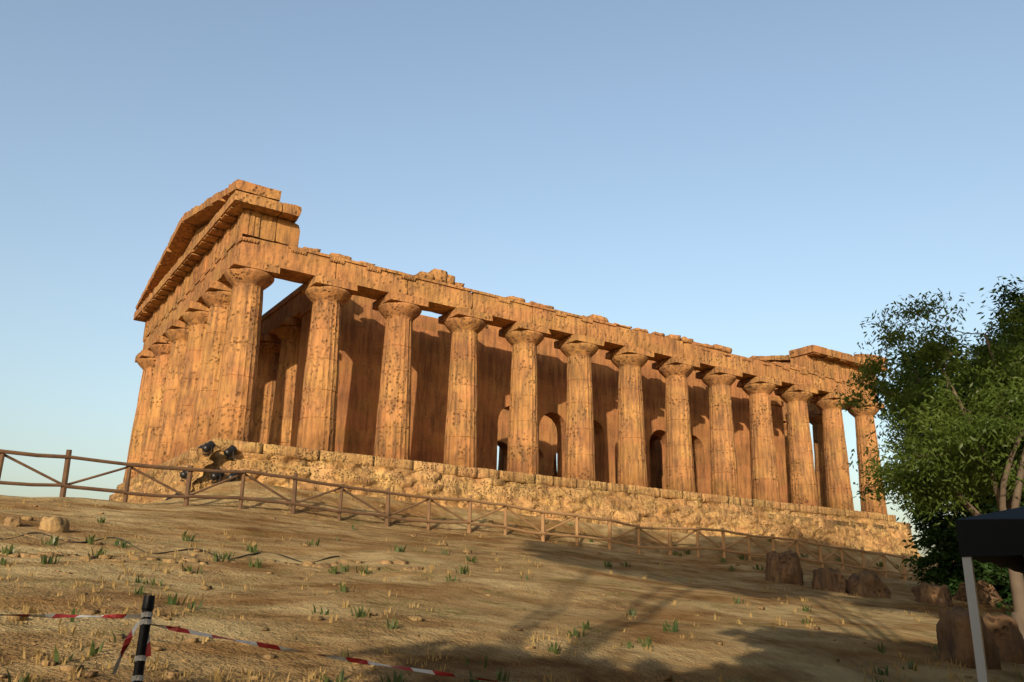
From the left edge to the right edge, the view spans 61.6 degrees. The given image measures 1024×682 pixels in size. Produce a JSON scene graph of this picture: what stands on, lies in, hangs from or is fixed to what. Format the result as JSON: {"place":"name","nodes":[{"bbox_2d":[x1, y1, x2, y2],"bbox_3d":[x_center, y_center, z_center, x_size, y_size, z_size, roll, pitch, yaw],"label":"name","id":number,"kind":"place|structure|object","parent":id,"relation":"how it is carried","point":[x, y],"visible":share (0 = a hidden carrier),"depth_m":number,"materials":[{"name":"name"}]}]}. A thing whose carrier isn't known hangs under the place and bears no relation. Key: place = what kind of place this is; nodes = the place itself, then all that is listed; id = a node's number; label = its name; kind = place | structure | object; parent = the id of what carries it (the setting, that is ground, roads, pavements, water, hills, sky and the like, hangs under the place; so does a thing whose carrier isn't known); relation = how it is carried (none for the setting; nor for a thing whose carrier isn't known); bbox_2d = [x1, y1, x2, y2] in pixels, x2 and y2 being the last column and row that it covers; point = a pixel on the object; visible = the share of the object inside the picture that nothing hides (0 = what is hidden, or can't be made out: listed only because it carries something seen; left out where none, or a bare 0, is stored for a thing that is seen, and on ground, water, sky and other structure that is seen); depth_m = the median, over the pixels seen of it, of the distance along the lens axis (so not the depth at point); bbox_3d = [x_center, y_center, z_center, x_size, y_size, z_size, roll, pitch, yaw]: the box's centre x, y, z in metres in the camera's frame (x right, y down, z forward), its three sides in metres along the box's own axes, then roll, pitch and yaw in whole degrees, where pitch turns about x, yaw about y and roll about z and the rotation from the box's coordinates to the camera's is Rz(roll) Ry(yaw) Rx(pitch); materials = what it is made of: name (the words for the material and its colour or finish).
{"place":"outdoors","nodes":[
{"label":"outdoors","id":0,"kind":"place"},
{"bbox_2d":[0,481,1023,681],"bbox_3d":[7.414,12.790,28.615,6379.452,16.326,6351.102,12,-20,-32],"label":"terrain","id":1,"kind":"structure","parent":0,"point":[572,583],"depth_m":11.44,"materials":[{"name":"brown soil"}]},
{"bbox_2d":[4,516,22,526],"bbox_3d":[-7.939,2.921,13.664,0.282,0.270,0.224,9,-18,-23],"label":"slope rock","id":2,"kind":"object","parent":1,"relation":"on","point":[15,521],"visible":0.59,"depth_m":13.60,"materials":[{"name":"stone"}]},
{"bbox_2d":[38,515,69,532],"bbox_3d":[-7.361,3.009,13.802,0.444,0.382,0.387,-3,-17,12],"label":"slope rock","id":3,"kind":"object","parent":1,"relation":"on","point":[53,523],"visible":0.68,"depth_m":13.69,"materials":[{"name":"stone"}]},
{"bbox_2d":[132,595,154,681],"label":"barrier post","id":4,"kind":"object","parent":1,"relation":"on","point":[148,602],"visible":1,"depth_m":3.74,"materials":[{"name":"black metal"}]},
{"bbox_2d":[0,614,140,618],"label":"barrier tape","id":5,"kind":"object","parent":4,"relation":"attached to","point":[117,616],"visible":1,"depth_m":3.75,"materials":[{"name":"red plastic"}]},
{"bbox_2d":[112,621,139,673],"bbox_3d":[-1.664,1.321,3.745,0.111,0.246,0.026,4,-17,-10],"label":"barrier tape","id":6,"kind":"object","parent":4,"relation":"attached to","point":[127,641],"visible":1,"depth_m":3.74,"materials":[{"name":"red plastic"}]},
{"bbox_2d":[131,675,143,681],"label":"reflective band","id":7,"kind":"object","parent":4,"relation":"attached to","point":[138,677],"visible":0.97,"depth_m":3.67,"materials":[{"name":"white plastic"}]},
{"bbox_2d":[134,655,146,662],"bbox_3d":[-1.607,1.378,3.715,0.052,0.040,0.050,12,-20,-32],"label":"reflective band","id":8,"kind":"object","parent":4,"relation":"attached to","point":[140,657],"visible":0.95,"depth_m":3.70,"materials":[{"name":"white plastic"}]},
{"bbox_2d":[139,619,151,625],"bbox_3d":[-1.610,1.241,3.776,0.052,0.040,0.050,12,-20,-32],"label":"barrier tape wrap","id":9,"kind":"object","parent":4,"relation":"attached to","point":[145,621],"visible":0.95,"depth_m":3.76,"materials":[{"name":"white plastic"}]},
{"bbox_2d":[141,612,152,618],"bbox_3d":[-1.611,1.214,3.788,0.052,0.040,0.050,12,-20,-32],"label":"barrier tape wrap","id":10,"kind":"object","parent":4,"relation":"attached to","point":[147,614],"visible":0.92,"depth_m":3.77,"materials":[{"name":"white plastic"}]},
{"bbox_2d":[145,634,150,656],"bbox_3d":[-1.591,1.303,3.746,0.065,0.142,0.020,-4,-18,17],"label":"barrier tape","id":11,"kind":"object","parent":4,"relation":"attached to","point":[148,651],"visible":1,"depth_m":3.73,"materials":[{"name":"red plastic"}]},
{"bbox_2d":[150,623,512,681],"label":"barrier tape","id":12,"kind":"object","parent":4,"relation":"attached to","point":[282,648],"visible":1,"depth_m":3.87,"materials":[{"name":"red plastic"}]},
{"bbox_2d":[0,532,339,561],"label":"black power cable","id":13,"kind":"object","parent":1,"relation":"on","point":[168,551],"visible":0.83,"depth_m":13.70,"materials":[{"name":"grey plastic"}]},
{"bbox_2d":[164,441,239,500],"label":"floodlights","id":14,"kind":"object","parent":1,"relation":"on","point":[211,445],"visible":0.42,"depth_m":28.98,"materials":[{"name":"black metal"}]},
{"bbox_2d":[0,533,900,574],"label":"grass clumps","id":15,"kind":"object","parent":1,"relation":"on","point":[54,542],"visible":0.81,"depth_m":13.69,"materials":[{"name":"green plant"}]},
{"bbox_2d":[0,449,930,579],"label":"wooden fence","id":16,"kind":"object","parent":1,"relation":"on","point":[64,484],"visible":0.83,"depth_m":27.55,"materials":[{"name":"brown wood"}]},
{"bbox_2d":[0,505,1010,681],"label":"grass tufts","id":17,"kind":"object","parent":1,"relation":"on","point":[168,675],"visible":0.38,"depth_m":11.29,"materials":[{"name":"plant"}]},
{"bbox_2d":[0,493,1021,681],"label":"dry grass tufts","id":18,"kind":"object","parent":1,"relation":"on","point":[217,678],"visible":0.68,"depth_m":8.55,"materials":[{"name":"beige plant"}]},
{"bbox_2d":[0,515,1021,681],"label":"green weeds","id":19,"kind":"object","parent":1,"relation":"on","point":[343,589],"depth_m":8.63,"materials":[{"name":"green plant"}]},
{"bbox_2d":[109,437,920,556],"bbox_3d":[1.266,10.786,45.646,42.849,4.632,20.370,12,-20,-32],"label":"stone base","id":20,"kind":"object","parent":1,"relation":"on","point":[643,506],"visible":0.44,"depth_m":36.43,"materials":[{"name":"stone"}]},
{"bbox_2d":[123,350,155,481],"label":"column","id":21,"kind":"structure","parent":20,"relation":"on","point":[145,360],"depth_m":43.39,"materials":[{"name":"stone"}]},
{"bbox_2d":[136,335,171,475],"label":"column","id":22,"kind":"structure","parent":20,"relation":"on","point":[159,347],"depth_m":40.91,"materials":[{"name":"stone"}]},
{"bbox_2d":[152,319,189,464],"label":"column","id":23,"kind":"structure","parent":20,"relation":"on","point":[176,332],"depth_m":38.42,"materials":[{"name":"stone"}]},
{"bbox_2d":[168,301,209,459],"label":"column","id":24,"kind":"structure","parent":20,"relation":"on","point":[193,315],"depth_m":35.95,"materials":[{"name":"stone"}]},
{"bbox_2d":[188,280,232,449],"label":"column","id":25,"kind":"structure","parent":20,"relation":"on","point":[215,296],"depth_m":33.51,"materials":[{"name":"stone"}]},
{"bbox_2d":[210,256,279,441],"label":"column","id":26,"kind":"structure","parent":20,"relation":"on","point":[249,280],"depth_m":31.07,"materials":[{"name":"stone"}]},
{"bbox_2d":[252,333,281,443],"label":"column","id":27,"kind":"structure","parent":20,"relation":"on","point":[269,355],"depth_m":40.85,"materials":[{"name":"stone"}]},
{"bbox_2d":[268,317,301,445],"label":"column","id":28,"kind":"structure","parent":20,"relation":"on","point":[287,330],"depth_m":38.17,"materials":[{"name":"stone"}]},
{"bbox_2d":[296,276,357,451],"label":"column","id":29,"kind":"structure","parent":20,"relation":"on","point":[328,297],"depth_m":32.73,"materials":[{"name":"stone"}]},
{"bbox_2d":[372,291,428,459],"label":"column","id":30,"kind":"structure","parent":20,"relation":"on","point":[400,313],"depth_m":34.40,"materials":[{"name":"stone"}]},
{"bbox_2d":[438,307,492,467],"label":"column","id":31,"kind":"structure","parent":20,"relation":"on","point":[465,326],"depth_m":36.09,"materials":[{"name":"stone"}]},
{"bbox_2d":[498,447,503,470],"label":"doorway","id":32,"kind":"structure","parent":20,"relation":"on","point":[501,462],"depth_m":55.14,"materials":[{"name":"stone"}]},
{"bbox_2d":[260,284,788,502],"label":"temple cella walls","id":33,"kind":"structure","parent":20,"relation":"on","point":[362,334],"depth_m":41.39,"materials":[{"name":"orange stone"}]},
{"bbox_2d":[499,321,550,474],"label":"column","id":34,"kind":"structure","parent":20,"relation":"on","point":[524,339],"depth_m":37.77,"materials":[{"name":"stone"}]},
{"bbox_2d":[554,334,604,480],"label":"column","id":35,"kind":"structure","parent":20,"relation":"on","point":[578,351],"depth_m":39.46,"materials":[{"name":"stone"}]},
{"bbox_2d":[133,179,887,416],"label":"entablature","id":36,"kind":"structure","parent":35,"relation":"on","point":[279,232],"depth_m":37.91,"materials":[{"name":"stone"}]},
{"bbox_2d":[137,206,875,386],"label":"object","id":37,"kind":"object","parent":36,"relation":"on","point":[249,221],"visible":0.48,"depth_m":37.18,"materials":[{"name":"stone"}]},
{"bbox_2d":[303,247,805,369],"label":"stone blocks","id":38,"kind":"structure","parent":36,"relation":"on","point":[439,275],"depth_m":39.76,"materials":[{"name":"stone"}]},
{"bbox_2d":[605,345,653,486],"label":"column","id":39,"kind":"structure","parent":20,"relation":"on","point":[628,362],"depth_m":41.16,"materials":[{"name":"stone"}]},
{"bbox_2d":[652,356,699,491],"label":"column","id":40,"kind":"structure","parent":20,"relation":"on","point":[675,372],"depth_m":42.83,"materials":[{"name":"stone"}]},
{"bbox_2d":[695,366,741,496],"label":"column","id":41,"kind":"structure","parent":20,"relation":"on","point":[718,381],"depth_m":44.52,"materials":[{"name":"stone"}]},
{"bbox_2d":[736,376,781,501],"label":"column","id":42,"kind":"structure","parent":20,"relation":"on","point":[758,390],"depth_m":46.20,"materials":[{"name":"stone"}]},
{"bbox_2d":[783,416,790,502],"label":"column","id":43,"kind":"structure","parent":20,"relation":"on","point":[786,443],"depth_m":56.34,"materials":[{"name":"stone"}]},
{"bbox_2d":[774,384,818,506],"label":"column","id":44,"kind":"structure","parent":20,"relation":"on","point":[796,398],"depth_m":47.90,"materials":[{"name":"stone"}]},
{"bbox_2d":[808,409,826,506],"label":"column","id":45,"kind":"structure","parent":20,"relation":"on","point":[815,418],"depth_m":53.95,"materials":[{"name":"stone"}]},
{"bbox_2d":[809,393,853,509],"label":"column","id":46,"kind":"structure","parent":20,"relation":"on","point":[839,490],"depth_m":49.54,"materials":[{"name":"stone"}]},
{"bbox_2d":[843,400,886,513],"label":"column","id":47,"kind":"structure","parent":20,"relation":"on","point":[864,427],"depth_m":51.45,"materials":[{"name":"stone"}]},
{"bbox_2d":[764,549,803,585],"bbox_3d":[7.849,6.606,24.917,1.122,1.122,0.960,4,-17,-9],"label":"boulder","id":48,"kind":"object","parent":1,"relation":"on","point":[784,567],"depth_m":24.58,"materials":[{"name":"stone"}]},
{"bbox_2d":[811,567,847,592],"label":"fallen block","id":49,"kind":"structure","parent":1,"relation":"on","point":[831,579],"depth_m":23.92,"materials":[{"name":"stone"}]},
{"bbox_2d":[847,569,891,597],"bbox_3d":[9.849,6.799,23.724,1.153,0.964,0.725,5,-17,-12],"label":"boulder","id":50,"kind":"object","parent":1,"relation":"on","point":[866,583],"depth_m":23.46,"materials":[{"name":"stone"}]},
{"bbox_2d":[834,288,1023,638],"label":"tree","id":51,"kind":"object","parent":1,"relation":"on","point":[983,427],"depth_m":15.25,"materials":[{"name":"green plant"}]},
{"bbox_2d":[911,582,952,606],"bbox_3d":[11.495,7.010,23.557,0.963,0.767,0.821,2,-17,-4],"label":"boulder","id":52,"kind":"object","parent":1,"relation":"on","point":[924,592],"depth_m":23.31,"materials":[{"name":"stone"}]},
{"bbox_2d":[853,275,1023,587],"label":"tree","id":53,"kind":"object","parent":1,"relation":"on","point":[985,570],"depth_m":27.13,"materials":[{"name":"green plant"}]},
{"bbox_2d":[902,521,995,596],"bbox_3d":[14.747,7.274,27.719,3.244,3.021,3.728,12,-20,-32],"label":"bush under tree","id":54,"kind":"object","parent":1,"relation":"on","point":[944,572],"depth_m":27.36,"materials":[{"name":"green plant"}]},
{"bbox_2d":[936,607,1001,669],"bbox_3d":[5.923,3.922,11.157,0.706,0.900,0.610,7,-18,-20],"label":"boulder","id":55,"kind":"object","parent":1,"relation":"on","point":[954,635],"depth_m":10.98,"materials":[{"name":"stone"}]},
{"bbox_2d":[952,580,1002,605],"bbox_3d":[14.008,7.700,25.940,1.277,0.942,1.050,-3,-17,12],"label":"boulder","id":56,"kind":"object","parent":1,"relation":"on","point":[986,595],"depth_m":25.61,"materials":[{"name":"stone"}]},
{"bbox_2d":[962,555,1023,681],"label":"canopy pole","id":57,"kind":"object","parent":1,"relation":"on","point":[975,623],"visible":0.71,"depth_m":4.57,"materials":[{"name":"grey metal"}]},
{"bbox_2d":[955,506,1023,573],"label":"canopy","id":58,"kind":"object","parent":57,"relation":"on","point":[996,538],"visible":0.96,"depth_m":4.64,"materials":[{"name":"black fabric"}]},
{"bbox_2d":[973,559,1012,603],"bbox_3d":[16.829,7.802,27.742,3.893,2.747,3.940,12,-20,-32],"label":"bush under tree","id":59,"kind":"object","parent":1,"relation":"on","point":[1000,587],"depth_m":28.25,"materials":[{"name":"green plant"}]},
{"bbox_2d":[982,614,1023,663],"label":"boulder","id":60,"kind":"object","parent":1,"relation":"on","point":[1004,630],"depth_m":12.03,"materials":[{"name":"stone"}]},
{"bbox_2d":[993,574,1023,614],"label":"bush under tree","id":61,"kind":"object","parent":1,"relation":"on","point":[999,604],"visible":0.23,"depth_m":21.15,"materials":[{"name":"green plant"}]},
{"bbox_2d":[0,0,1023,556],"label":"sky","id":62,"kind":"structure","parent":0,"point":[750,178],"materials":[{"name":"blue"}]},
{"bbox_2d":[554,455,556,476],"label":"column","id":63,"kind":"structure","parent":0,"point":[555,468],"depth_m":56.89,"materials":[{"name":"stone"}]},
{"bbox_2d":[485,324,699,371],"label":"ruined temple cella","id":64,"kind":"structure","parent":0,"point":[489,327],"depth_m":41.96,"materials":[{"name":"orange stone"}]}
]}

